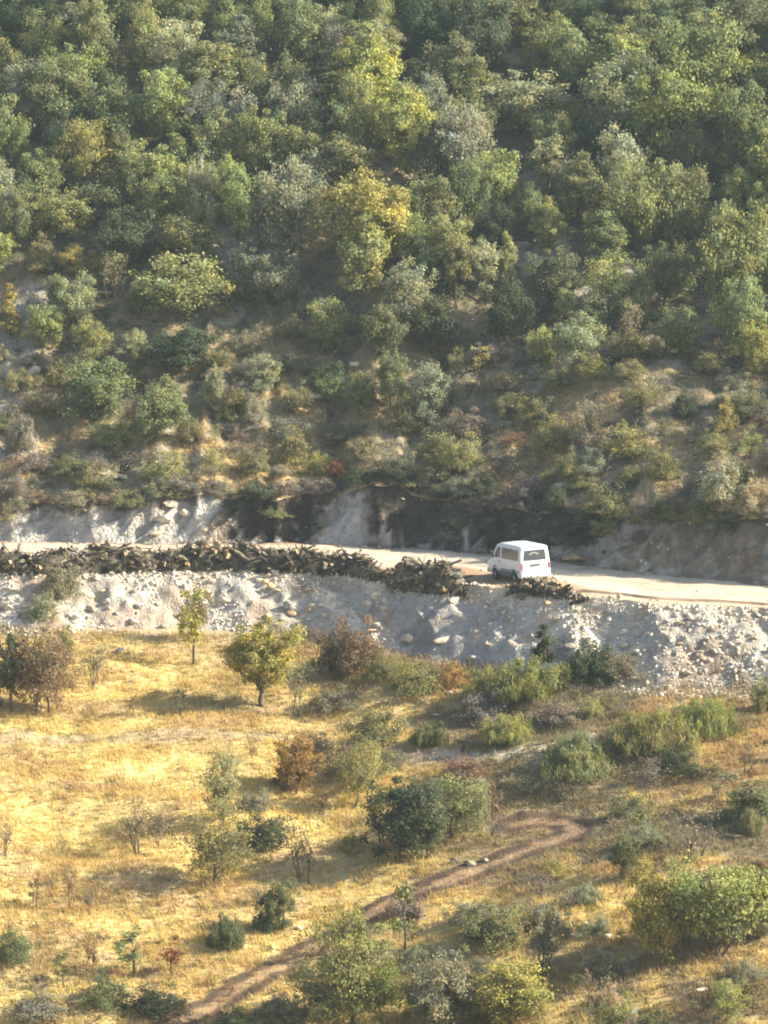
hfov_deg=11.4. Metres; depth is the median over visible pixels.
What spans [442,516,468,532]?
shrub
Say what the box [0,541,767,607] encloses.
road
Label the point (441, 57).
oak tree
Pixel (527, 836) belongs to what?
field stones
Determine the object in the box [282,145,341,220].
oak tree
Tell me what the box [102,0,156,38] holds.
oak tree
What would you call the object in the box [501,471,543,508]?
shrub
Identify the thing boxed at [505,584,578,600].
bark litter
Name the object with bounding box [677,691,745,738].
broom bush
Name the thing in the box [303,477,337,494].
shrub
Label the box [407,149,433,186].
bare tree
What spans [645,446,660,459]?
shrub
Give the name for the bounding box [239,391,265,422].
shrub
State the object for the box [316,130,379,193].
oak tree
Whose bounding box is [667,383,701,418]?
shrub
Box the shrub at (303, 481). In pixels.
[296,476,314,485]
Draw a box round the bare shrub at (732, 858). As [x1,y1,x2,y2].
[719,855,760,873]
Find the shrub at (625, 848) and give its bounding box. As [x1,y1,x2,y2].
[605,832,645,878]
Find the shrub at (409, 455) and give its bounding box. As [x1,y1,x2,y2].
[383,443,426,475]
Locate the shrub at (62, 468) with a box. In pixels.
[48,452,82,475]
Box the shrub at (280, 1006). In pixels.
[254,986,324,1023]
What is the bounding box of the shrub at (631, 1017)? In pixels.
[623,1011,640,1023]
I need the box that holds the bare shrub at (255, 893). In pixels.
[243,885,275,905]
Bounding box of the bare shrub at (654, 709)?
[642,701,676,718]
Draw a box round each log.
[0,560,11,566]
[3,563,14,570]
[15,561,26,569]
[17,543,21,553]
[33,565,42,573]
[37,557,47,564]
[40,564,60,566]
[69,551,76,557]
[70,545,79,554]
[72,556,83,567]
[74,555,85,566]
[95,542,100,550]
[101,552,107,559]
[103,545,123,550]
[107,560,124,569]
[109,546,131,549]
[124,562,136,568]
[127,554,144,564]
[137,563,144,571]
[151,561,166,566]
[167,547,172,556]
[178,555,189,561]
[184,552,195,555]
[190,554,199,565]
[199,545,203,556]
[207,550,216,554]
[213,539,220,546]
[219,550,231,559]
[233,542,235,559]
[234,550,249,560]
[252,549,260,555]
[258,555,269,562]
[269,548,276,564]
[273,552,278,561]
[281,558,293,568]
[283,553,292,560]
[289,561,298,568]
[292,549,299,558]
[298,559,309,568]
[305,553,311,559]
[309,549,318,556]
[319,550,326,558]
[361,560,377,572]
[390,580,399,585]
[394,571,400,581]
[400,563,405,569]
[402,574,422,581]
[403,557,413,562]
[414,564,422,571]
[422,578,432,593]
[436,565,446,577]
[440,586,448,591]
[447,559,461,565]
[449,567,460,571]
[449,570,463,575]
[450,582,463,596]
[453,582,466,595]
[456,578,464,583]
[506,584,521,598]
[519,582,529,589]
[545,586,558,591]
[550,587,560,591]
[556,584,570,595]
[569,597,589,605]
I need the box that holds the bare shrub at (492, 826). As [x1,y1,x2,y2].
[479,814,508,842]
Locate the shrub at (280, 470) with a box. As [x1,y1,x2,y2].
[268,464,291,476]
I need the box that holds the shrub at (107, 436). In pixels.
[82,416,142,446]
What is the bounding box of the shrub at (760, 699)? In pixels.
[746,675,767,712]
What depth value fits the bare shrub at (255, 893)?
171.84 m
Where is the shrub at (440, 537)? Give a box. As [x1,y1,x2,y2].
[425,526,463,545]
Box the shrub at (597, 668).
[562,636,622,686]
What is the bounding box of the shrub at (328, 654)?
[303,629,357,672]
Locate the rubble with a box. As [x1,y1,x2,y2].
[0,568,767,698]
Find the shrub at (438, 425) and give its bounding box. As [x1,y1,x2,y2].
[424,414,459,434]
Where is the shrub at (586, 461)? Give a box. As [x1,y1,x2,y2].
[576,445,612,473]
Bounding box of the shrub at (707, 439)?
[695,428,727,448]
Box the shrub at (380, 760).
[343,741,400,777]
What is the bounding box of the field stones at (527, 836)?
[3,666,757,1021]
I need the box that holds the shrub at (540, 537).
[520,525,552,546]
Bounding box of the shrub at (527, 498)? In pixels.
[507,484,544,507]
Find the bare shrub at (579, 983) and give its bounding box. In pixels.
[570,973,588,989]
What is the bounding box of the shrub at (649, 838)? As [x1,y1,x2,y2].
[624,817,665,849]
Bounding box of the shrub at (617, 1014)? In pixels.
[585,988,636,1023]
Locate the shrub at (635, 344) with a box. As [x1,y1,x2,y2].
[606,322,665,359]
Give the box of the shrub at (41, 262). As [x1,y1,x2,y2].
[22,230,60,272]
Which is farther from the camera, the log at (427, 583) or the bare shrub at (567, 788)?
the log at (427, 583)
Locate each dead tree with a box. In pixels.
[27,876,43,910]
[85,932,99,974]
[582,968,597,1020]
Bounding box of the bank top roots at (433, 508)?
[0,473,765,553]
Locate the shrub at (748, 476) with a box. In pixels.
[714,461,761,481]
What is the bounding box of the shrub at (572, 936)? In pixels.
[552,922,575,940]
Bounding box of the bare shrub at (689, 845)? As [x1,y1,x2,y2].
[646,809,722,863]
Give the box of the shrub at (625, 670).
[598,642,648,680]
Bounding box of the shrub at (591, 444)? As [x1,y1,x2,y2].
[567,429,611,450]
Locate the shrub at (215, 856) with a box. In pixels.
[165,796,263,885]
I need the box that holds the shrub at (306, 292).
[295,283,333,315]
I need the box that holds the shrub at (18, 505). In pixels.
[6,497,29,510]
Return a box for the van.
[487,541,550,582]
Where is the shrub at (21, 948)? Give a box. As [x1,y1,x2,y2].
[0,922,36,964]
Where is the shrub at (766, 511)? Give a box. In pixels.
[757,505,767,517]
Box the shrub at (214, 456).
[195,446,229,472]
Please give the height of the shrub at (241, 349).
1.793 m
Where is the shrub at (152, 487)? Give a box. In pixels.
[137,476,173,497]
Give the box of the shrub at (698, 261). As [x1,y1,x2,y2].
[678,237,716,277]
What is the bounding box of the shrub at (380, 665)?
[355,647,401,682]
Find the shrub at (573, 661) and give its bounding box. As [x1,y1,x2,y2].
[558,644,592,679]
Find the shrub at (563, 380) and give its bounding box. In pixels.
[537,366,573,390]
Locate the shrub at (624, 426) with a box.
[613,418,630,433]
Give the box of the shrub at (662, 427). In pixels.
[654,417,675,435]
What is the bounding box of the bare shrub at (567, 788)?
[552,776,589,803]
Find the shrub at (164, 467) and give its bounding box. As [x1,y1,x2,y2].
[136,448,188,480]
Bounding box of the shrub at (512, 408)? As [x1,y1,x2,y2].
[495,392,526,417]
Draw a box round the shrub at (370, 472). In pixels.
[363,467,376,479]
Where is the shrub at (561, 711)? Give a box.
[522,699,594,725]
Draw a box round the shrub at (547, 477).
[538,469,556,484]
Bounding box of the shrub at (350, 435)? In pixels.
[331,415,368,439]
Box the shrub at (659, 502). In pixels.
[638,493,677,526]
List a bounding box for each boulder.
[4,604,12,609]
[27,365,40,375]
[83,592,94,599]
[89,606,96,611]
[91,575,99,579]
[92,291,116,295]
[102,598,109,603]
[116,647,123,652]
[118,474,126,479]
[128,619,138,624]
[133,603,143,607]
[150,531,162,535]
[154,515,169,522]
[161,624,168,628]
[163,499,179,507]
[179,509,190,516]
[200,525,207,531]
[208,578,215,583]
[210,404,221,410]
[217,596,229,602]
[253,423,260,428]
[261,579,268,583]
[263,613,271,617]
[267,582,275,588]
[271,570,279,575]
[282,601,293,609]
[287,610,296,615]
[303,392,330,399]
[349,362,358,366]
[362,600,370,606]
[371,591,380,597]
[373,622,380,627]
[401,634,412,642]
[432,636,448,643]
[447,596,458,602]
[449,858,458,863]
[463,860,475,865]
[465,655,477,659]
[513,241,533,247]
[562,555,584,560]
[564,643,575,648]
[602,933,610,938]
[619,629,627,634]
[619,641,627,647]
[632,649,639,653]
[722,833,743,836]
[757,659,767,664]
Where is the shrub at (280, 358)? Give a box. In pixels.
[246,352,303,375]
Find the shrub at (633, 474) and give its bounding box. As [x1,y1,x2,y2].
[616,465,640,481]
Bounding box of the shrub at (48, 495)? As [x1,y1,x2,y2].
[39,487,65,506]
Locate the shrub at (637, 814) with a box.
[601,787,663,824]
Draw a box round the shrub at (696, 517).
[676,498,705,523]
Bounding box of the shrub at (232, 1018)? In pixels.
[210,1003,260,1023]
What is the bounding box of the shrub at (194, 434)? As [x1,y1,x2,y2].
[172,412,216,442]
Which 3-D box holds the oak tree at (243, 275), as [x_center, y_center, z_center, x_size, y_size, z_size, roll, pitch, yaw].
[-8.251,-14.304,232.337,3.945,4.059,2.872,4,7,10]
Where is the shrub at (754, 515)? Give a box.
[743,505,763,518]
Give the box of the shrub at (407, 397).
[394,394,411,405]
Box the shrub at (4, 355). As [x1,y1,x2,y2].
[0,343,19,360]
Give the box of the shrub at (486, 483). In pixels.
[469,469,500,498]
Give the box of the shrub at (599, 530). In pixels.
[587,513,616,538]
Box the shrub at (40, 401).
[10,388,66,412]
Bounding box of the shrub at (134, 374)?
[118,368,146,388]
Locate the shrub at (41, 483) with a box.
[26,473,47,489]
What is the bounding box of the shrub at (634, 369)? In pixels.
[613,358,648,377]
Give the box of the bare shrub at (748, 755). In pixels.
[721,738,767,775]
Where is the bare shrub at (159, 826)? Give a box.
[139,805,177,844]
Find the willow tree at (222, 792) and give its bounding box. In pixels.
[191,746,247,826]
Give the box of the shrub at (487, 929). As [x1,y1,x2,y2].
[450,896,527,952]
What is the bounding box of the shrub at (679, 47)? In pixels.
[662,25,695,71]
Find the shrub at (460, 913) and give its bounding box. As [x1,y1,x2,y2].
[436,896,498,928]
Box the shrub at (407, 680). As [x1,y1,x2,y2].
[386,654,446,697]
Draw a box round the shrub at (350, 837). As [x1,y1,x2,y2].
[337,827,363,852]
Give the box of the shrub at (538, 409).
[511,393,556,423]
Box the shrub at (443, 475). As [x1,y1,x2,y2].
[403,464,456,488]
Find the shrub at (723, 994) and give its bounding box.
[709,980,737,1001]
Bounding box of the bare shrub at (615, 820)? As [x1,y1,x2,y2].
[605,816,629,832]
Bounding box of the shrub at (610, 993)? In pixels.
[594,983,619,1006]
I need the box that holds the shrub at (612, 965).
[578,945,629,985]
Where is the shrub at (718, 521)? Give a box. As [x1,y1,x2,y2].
[705,507,739,528]
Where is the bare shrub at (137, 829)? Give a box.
[107,789,168,855]
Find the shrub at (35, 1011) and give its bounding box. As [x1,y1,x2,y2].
[0,990,88,1023]
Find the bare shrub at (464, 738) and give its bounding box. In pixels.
[444,727,487,751]
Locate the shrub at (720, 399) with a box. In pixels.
[700,380,757,408]
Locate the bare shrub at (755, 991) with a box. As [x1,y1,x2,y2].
[743,975,767,1014]
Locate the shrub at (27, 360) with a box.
[14,350,46,366]
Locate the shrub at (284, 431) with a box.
[256,413,314,439]
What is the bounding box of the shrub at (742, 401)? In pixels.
[721,381,765,417]
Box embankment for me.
[0,570,767,690]
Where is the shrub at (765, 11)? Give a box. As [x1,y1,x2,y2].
[758,0,767,27]
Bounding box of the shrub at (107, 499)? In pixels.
[88,484,123,504]
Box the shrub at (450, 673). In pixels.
[430,659,474,687]
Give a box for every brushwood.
[0,540,388,583]
[381,558,472,598]
[499,579,588,603]
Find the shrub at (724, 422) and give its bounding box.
[713,394,740,431]
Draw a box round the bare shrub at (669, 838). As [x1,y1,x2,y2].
[655,826,691,849]
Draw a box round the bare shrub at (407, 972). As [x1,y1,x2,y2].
[397,959,426,980]
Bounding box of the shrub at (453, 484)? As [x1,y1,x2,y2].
[434,469,481,495]
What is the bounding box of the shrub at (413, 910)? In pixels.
[380,893,426,924]
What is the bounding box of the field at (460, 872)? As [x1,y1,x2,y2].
[0,628,767,1023]
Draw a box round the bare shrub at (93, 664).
[76,636,111,689]
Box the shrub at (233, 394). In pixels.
[218,379,263,411]
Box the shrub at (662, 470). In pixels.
[641,444,681,478]
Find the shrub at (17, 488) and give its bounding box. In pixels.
[2,470,28,496]
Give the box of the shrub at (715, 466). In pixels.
[702,458,733,471]
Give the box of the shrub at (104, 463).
[83,452,112,470]
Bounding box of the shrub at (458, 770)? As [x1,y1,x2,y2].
[431,751,491,785]
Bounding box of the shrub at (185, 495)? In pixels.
[179,488,192,498]
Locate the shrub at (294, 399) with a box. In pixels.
[281,377,314,411]
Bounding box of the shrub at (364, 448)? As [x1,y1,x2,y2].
[345,435,385,459]
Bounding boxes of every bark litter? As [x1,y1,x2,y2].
[0,548,382,580]
[394,565,469,596]
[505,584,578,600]
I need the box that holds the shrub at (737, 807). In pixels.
[719,783,767,823]
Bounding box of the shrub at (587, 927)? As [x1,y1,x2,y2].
[573,912,614,938]
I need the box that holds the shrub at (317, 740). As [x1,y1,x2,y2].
[302,731,331,753]
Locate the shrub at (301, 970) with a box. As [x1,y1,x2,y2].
[289,961,316,979]
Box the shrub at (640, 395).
[619,373,666,408]
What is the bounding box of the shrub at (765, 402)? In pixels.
[755,398,767,412]
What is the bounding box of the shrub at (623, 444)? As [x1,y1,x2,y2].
[597,423,655,457]
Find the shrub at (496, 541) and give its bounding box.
[479,533,512,547]
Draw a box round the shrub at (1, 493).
[0,484,5,498]
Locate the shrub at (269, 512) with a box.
[260,505,293,518]
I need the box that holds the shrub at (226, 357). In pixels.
[207,346,236,367]
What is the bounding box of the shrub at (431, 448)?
[412,427,465,462]
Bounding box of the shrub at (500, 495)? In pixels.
[481,486,534,507]
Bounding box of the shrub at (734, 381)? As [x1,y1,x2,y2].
[715,366,754,388]
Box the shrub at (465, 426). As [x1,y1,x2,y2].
[435,405,490,435]
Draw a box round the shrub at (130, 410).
[120,400,137,420]
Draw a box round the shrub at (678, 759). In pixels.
[652,741,701,777]
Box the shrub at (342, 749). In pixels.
[324,740,355,763]
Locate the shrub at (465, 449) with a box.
[431,428,489,471]
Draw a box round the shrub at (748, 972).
[714,955,767,998]
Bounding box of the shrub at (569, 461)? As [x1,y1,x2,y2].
[552,443,584,481]
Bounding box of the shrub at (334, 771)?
[326,747,350,777]
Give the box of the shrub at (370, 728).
[340,702,409,747]
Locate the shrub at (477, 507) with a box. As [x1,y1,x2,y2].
[463,495,495,513]
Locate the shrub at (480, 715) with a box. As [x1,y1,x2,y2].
[442,691,511,727]
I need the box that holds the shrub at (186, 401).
[173,385,196,411]
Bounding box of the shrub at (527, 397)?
[504,389,546,407]
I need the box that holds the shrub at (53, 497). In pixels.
[41,493,63,506]
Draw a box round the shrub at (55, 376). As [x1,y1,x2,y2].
[34,354,76,385]
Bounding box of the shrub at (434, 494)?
[423,486,449,498]
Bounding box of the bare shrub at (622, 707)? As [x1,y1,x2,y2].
[613,703,630,716]
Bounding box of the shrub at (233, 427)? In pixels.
[222,422,248,438]
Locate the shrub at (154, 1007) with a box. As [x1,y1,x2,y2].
[113,980,196,1020]
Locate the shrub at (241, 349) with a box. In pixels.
[223,329,257,354]
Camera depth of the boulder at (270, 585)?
203.47 m
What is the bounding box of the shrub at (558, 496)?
[544,482,570,515]
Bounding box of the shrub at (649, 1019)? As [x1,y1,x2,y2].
[633,998,672,1023]
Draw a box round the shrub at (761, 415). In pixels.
[745,404,767,426]
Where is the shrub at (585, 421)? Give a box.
[554,397,613,443]
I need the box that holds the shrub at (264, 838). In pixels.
[230,811,290,855]
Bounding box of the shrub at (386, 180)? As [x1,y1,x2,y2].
[362,168,399,201]
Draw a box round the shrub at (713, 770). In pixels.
[698,763,727,777]
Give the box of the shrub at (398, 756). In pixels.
[381,746,410,765]
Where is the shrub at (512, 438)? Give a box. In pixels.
[489,430,530,449]
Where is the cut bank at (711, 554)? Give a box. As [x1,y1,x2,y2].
[0,484,767,583]
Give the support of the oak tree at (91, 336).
on the hillside
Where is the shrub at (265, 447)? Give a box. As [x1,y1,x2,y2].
[257,439,274,453]
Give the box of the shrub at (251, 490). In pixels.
[233,480,280,497]
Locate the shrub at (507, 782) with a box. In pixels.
[495,773,518,789]
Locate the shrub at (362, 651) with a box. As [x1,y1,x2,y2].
[311,612,389,676]
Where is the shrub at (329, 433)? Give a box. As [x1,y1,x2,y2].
[315,421,348,445]
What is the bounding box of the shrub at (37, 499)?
[24,484,58,504]
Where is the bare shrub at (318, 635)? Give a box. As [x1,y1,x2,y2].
[298,622,339,653]
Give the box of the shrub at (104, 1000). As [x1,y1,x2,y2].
[79,965,133,1014]
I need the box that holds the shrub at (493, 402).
[488,392,509,409]
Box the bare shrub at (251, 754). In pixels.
[244,735,261,761]
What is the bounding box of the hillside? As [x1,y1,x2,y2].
[0,0,767,521]
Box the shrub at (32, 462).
[18,445,56,475]
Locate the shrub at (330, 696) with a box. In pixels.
[292,683,365,712]
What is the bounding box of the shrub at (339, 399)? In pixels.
[330,387,348,413]
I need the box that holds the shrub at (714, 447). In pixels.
[695,432,731,455]
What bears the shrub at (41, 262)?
on the hillside
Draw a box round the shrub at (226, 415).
[215,403,237,420]
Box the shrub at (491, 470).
[471,463,504,479]
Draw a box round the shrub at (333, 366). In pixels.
[321,359,343,375]
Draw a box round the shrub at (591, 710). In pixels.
[579,694,605,719]
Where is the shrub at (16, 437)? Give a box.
[1,401,38,453]
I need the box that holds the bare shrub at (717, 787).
[703,772,735,803]
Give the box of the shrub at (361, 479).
[339,464,382,484]
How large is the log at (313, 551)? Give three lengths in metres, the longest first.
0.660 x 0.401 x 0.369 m
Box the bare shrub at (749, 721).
[729,710,757,733]
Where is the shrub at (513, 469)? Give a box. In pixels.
[486,457,529,478]
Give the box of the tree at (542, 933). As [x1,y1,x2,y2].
[518,892,583,975]
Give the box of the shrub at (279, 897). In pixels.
[252,876,301,932]
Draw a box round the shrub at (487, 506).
[480,500,503,513]
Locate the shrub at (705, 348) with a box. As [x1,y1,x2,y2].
[689,340,730,363]
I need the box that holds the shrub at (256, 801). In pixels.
[233,785,273,812]
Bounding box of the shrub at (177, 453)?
[165,449,183,458]
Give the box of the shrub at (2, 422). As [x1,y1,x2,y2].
[0,410,24,430]
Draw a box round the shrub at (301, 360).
[283,353,318,373]
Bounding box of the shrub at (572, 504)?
[562,498,580,511]
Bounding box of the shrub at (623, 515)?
[614,504,648,522]
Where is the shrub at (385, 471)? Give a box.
[372,459,414,479]
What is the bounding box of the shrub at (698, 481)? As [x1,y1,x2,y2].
[675,470,710,490]
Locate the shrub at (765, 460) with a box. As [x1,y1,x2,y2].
[757,444,767,463]
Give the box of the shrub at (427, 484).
[418,475,440,490]
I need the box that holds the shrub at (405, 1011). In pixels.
[400,1002,422,1019]
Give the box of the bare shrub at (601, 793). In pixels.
[594,777,608,803]
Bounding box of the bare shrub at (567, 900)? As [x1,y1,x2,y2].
[547,887,585,912]
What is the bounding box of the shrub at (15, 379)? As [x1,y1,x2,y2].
[4,366,35,393]
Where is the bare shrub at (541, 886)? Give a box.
[521,871,567,899]
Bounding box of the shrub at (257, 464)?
[229,445,274,473]
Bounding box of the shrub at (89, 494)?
[74,487,96,500]
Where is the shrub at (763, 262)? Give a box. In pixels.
[738,234,767,271]
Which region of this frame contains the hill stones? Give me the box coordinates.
[5,222,767,519]
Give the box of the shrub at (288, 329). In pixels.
[276,312,303,337]
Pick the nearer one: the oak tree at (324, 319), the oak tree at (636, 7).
the oak tree at (324, 319)
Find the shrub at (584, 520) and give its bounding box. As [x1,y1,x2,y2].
[567,508,605,528]
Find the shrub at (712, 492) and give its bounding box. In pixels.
[692,447,747,507]
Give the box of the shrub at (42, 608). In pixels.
[17,591,60,621]
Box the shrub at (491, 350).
[456,335,511,366]
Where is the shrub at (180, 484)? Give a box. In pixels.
[147,470,205,495]
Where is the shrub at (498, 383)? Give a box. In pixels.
[476,369,519,389]
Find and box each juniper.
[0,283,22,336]
[530,624,558,663]
[719,772,767,808]
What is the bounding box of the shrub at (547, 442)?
[528,411,573,454]
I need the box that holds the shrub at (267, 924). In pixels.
[250,893,290,932]
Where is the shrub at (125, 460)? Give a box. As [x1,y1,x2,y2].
[108,449,138,472]
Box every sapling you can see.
[50,948,72,984]
[111,925,146,973]
[124,695,138,713]
[155,933,187,974]
[170,687,190,715]
[177,583,215,640]
[388,880,422,949]
[484,778,502,835]
[605,719,617,737]
[615,924,627,943]
[703,979,713,996]
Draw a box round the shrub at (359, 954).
[351,947,368,962]
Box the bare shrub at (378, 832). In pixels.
[366,812,395,843]
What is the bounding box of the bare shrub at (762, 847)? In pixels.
[750,833,767,863]
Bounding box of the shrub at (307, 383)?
[297,377,317,392]
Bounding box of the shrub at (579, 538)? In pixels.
[550,525,597,546]
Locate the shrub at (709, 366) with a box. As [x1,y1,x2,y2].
[685,351,726,374]
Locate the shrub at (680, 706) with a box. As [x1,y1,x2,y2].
[670,700,686,716]
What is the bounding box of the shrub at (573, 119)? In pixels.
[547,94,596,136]
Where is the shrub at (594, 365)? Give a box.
[574,353,614,378]
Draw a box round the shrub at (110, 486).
[93,473,123,496]
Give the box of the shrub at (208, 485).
[200,479,225,492]
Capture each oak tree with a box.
[0,0,55,12]
[0,0,73,62]
[0,26,9,55]
[0,43,25,98]
[0,56,61,139]
[0,93,34,167]
[0,113,35,174]
[0,157,28,227]
[0,183,35,251]
[0,232,20,269]
[0,612,80,711]
[0,623,33,711]
[16,145,68,210]
[17,8,75,64]
[19,303,67,346]
[19,634,86,713]
[20,51,98,140]
[22,187,103,241]
[38,111,79,185]
[41,273,68,312]
[47,40,119,104]
[48,242,92,277]
[48,267,99,327]
[49,1,81,54]
[49,114,118,184]
[52,624,82,673]
[60,0,122,81]
[70,168,139,225]
[70,313,113,361]
[78,72,154,155]
[84,240,127,281]
[93,204,158,269]
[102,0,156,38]
[105,125,138,182]
[107,137,190,220]
[114,248,243,324]
[116,0,172,83]
[119,327,151,367]
[122,65,198,144]
[124,278,153,314]
[128,325,222,372]
[134,165,202,225]
[139,16,219,93]
[146,0,174,20]
[148,210,225,268]
[152,132,194,176]
[155,0,217,37]
[168,71,227,146]
[172,588,206,663]
[173,30,239,103]
[180,146,258,201]
[180,152,220,236]
[186,105,247,179]
[199,361,227,411]
[206,0,242,41]
[206,14,272,83]
[207,0,241,10]
[208,85,260,161]
[209,615,306,706]
[213,150,258,239]
[216,242,272,303]
[217,47,269,103]
[226,103,290,177]
[230,0,279,23]
[236,155,336,263]
[241,351,283,392]
[243,0,276,72]
[248,250,306,307]
[249,47,320,129]
[250,174,281,221]
[261,76,330,153]
[262,0,327,68]
[268,2,288,16]
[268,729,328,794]
[271,0,331,26]
[274,116,333,178]
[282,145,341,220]
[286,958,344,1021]
[288,903,402,1023]
[299,293,359,352]
[300,2,354,56]
[302,48,351,112]
[307,164,412,254]
[308,357,345,404]
[312,0,357,36]
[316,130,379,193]
[319,69,364,126]
[322,22,354,68]
[323,65,385,157]
[323,726,384,807]
[327,17,413,80]
[328,213,391,300]
[332,20,405,131]
[340,371,378,416]
[350,957,410,1023]
[353,0,381,13]
[353,773,457,862]
[356,0,399,40]
[358,299,408,358]
[368,81,440,175]
[372,346,410,409]
[376,255,440,335]
[383,204,434,268]
[393,0,465,68]
[393,946,482,1023]
[396,0,438,18]
[397,70,456,131]
[403,172,461,235]
[405,28,485,97]
[405,113,448,183]
[406,289,461,357]
[406,357,452,423]
[409,210,473,277]
[409,247,447,298]
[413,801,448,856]
[415,98,496,178]
[419,772,496,837]
[433,0,470,15]
[439,54,497,111]
[439,233,473,307]
[445,82,498,149]
[447,0,518,71]
[447,153,491,231]
[459,68,586,132]
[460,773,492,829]
[466,236,503,300]
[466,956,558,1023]
[467,0,525,43]
[470,346,489,375]
[471,197,517,253]
[474,147,525,204]
[482,265,538,346]
[497,230,517,280]
[503,0,546,47]
[508,179,548,243]
[516,10,587,79]
[519,244,588,314]
[523,324,554,380]
[524,108,578,165]
[524,134,568,198]
[525,195,575,256]
[531,0,577,21]
[537,16,597,94]
[546,309,610,366]
[551,282,578,332]
[553,149,612,237]
[554,0,618,44]
[554,159,606,209]
[570,112,634,168]
[572,41,657,139]
[576,249,653,316]
[577,9,620,58]
[577,22,660,89]
[578,292,610,335]
[583,201,630,273]
[592,121,655,196]
[602,272,659,332]
[607,154,670,255]
[608,13,668,66]
[609,0,676,32]
[621,854,698,966]
[624,46,721,163]
[631,238,702,306]
[646,304,709,358]
[650,0,717,42]
[650,159,709,218]
[652,6,757,124]
[657,849,767,955]
[658,163,714,249]
[672,119,718,180]
[697,198,767,310]
[699,0,767,56]
[706,274,767,362]
[707,0,737,13]
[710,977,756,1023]
[715,79,767,170]
[716,162,757,219]
[729,288,767,317]
[732,319,767,373]
[734,47,767,98]
[734,116,767,195]
[735,54,767,105]
[737,864,767,938]
[743,178,767,231]
[758,104,767,120]
[761,9,767,47]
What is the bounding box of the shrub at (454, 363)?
[447,347,472,370]
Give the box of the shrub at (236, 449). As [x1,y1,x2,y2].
[220,438,256,459]
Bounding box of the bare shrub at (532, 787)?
[515,775,553,797]
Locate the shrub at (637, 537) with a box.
[621,529,647,543]
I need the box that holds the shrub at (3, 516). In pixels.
[0,502,18,521]
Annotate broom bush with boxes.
[204,911,246,951]
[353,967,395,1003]
[392,939,438,969]
[406,720,449,746]
[459,654,575,702]
[478,708,536,746]
[537,727,619,782]
[566,881,605,904]
[603,703,706,757]
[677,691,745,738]
[736,805,766,836]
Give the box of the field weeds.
[0,637,767,1023]
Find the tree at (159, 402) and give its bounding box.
[130,373,197,442]
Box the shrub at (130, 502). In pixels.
[110,488,152,507]
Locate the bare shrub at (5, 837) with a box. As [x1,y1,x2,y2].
[0,814,23,857]
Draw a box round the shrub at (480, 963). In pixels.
[467,954,498,974]
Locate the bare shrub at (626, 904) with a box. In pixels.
[618,892,633,915]
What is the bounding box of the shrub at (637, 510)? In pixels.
[628,491,653,517]
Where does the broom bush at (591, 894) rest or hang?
on the field at (460, 872)
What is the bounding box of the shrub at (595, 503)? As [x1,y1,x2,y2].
[570,480,630,514]
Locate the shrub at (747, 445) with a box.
[734,423,764,453]
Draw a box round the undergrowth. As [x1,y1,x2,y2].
[0,0,767,517]
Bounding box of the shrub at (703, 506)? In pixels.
[685,500,713,514]
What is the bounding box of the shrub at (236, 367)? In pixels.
[230,358,247,374]
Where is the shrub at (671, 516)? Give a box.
[649,502,686,520]
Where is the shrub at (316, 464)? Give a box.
[296,448,333,475]
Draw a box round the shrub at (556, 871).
[536,856,573,879]
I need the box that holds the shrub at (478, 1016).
[452,979,493,1022]
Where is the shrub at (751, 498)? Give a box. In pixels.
[737,466,767,508]
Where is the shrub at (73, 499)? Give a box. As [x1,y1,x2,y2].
[54,488,96,506]
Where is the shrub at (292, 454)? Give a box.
[273,424,315,464]
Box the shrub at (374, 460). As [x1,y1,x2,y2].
[362,448,400,468]
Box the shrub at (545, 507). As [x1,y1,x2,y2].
[534,490,571,513]
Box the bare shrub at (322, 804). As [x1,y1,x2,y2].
[304,791,338,815]
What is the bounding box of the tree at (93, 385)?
[57,354,139,420]
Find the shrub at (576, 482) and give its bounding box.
[562,469,598,488]
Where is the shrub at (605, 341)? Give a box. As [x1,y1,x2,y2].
[598,331,619,347]
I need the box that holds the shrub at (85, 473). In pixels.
[67,458,113,486]
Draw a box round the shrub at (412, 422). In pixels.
[376,397,428,432]
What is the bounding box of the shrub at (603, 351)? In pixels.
[593,335,625,361]
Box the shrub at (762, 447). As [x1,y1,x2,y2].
[756,439,767,452]
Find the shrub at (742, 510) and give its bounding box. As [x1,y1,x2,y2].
[733,505,757,514]
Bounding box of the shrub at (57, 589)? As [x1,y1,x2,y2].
[32,550,84,600]
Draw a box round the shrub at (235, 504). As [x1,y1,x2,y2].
[221,497,251,509]
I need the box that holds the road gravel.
[0,497,767,605]
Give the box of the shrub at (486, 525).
[472,515,507,531]
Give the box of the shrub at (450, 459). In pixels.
[441,449,475,471]
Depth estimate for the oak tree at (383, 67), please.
241.65 m
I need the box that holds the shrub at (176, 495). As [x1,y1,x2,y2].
[164,488,191,498]
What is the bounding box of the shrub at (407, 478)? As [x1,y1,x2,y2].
[392,469,420,484]
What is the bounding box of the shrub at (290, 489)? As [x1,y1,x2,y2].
[270,478,305,495]
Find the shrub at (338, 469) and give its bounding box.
[323,457,348,477]
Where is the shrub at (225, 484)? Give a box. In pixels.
[212,479,236,495]
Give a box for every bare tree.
[57,854,81,908]
[81,881,96,915]
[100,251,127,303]
[241,322,264,358]
[273,811,327,883]
[284,656,314,717]
[347,268,369,310]
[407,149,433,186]
[440,322,459,358]
[473,113,496,165]
[548,153,573,212]
[617,303,643,339]
[629,756,672,796]
[663,141,693,172]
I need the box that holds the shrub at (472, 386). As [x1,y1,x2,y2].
[449,365,490,399]
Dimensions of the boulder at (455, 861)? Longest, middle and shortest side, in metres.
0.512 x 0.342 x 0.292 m
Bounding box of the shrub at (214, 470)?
[198,461,227,480]

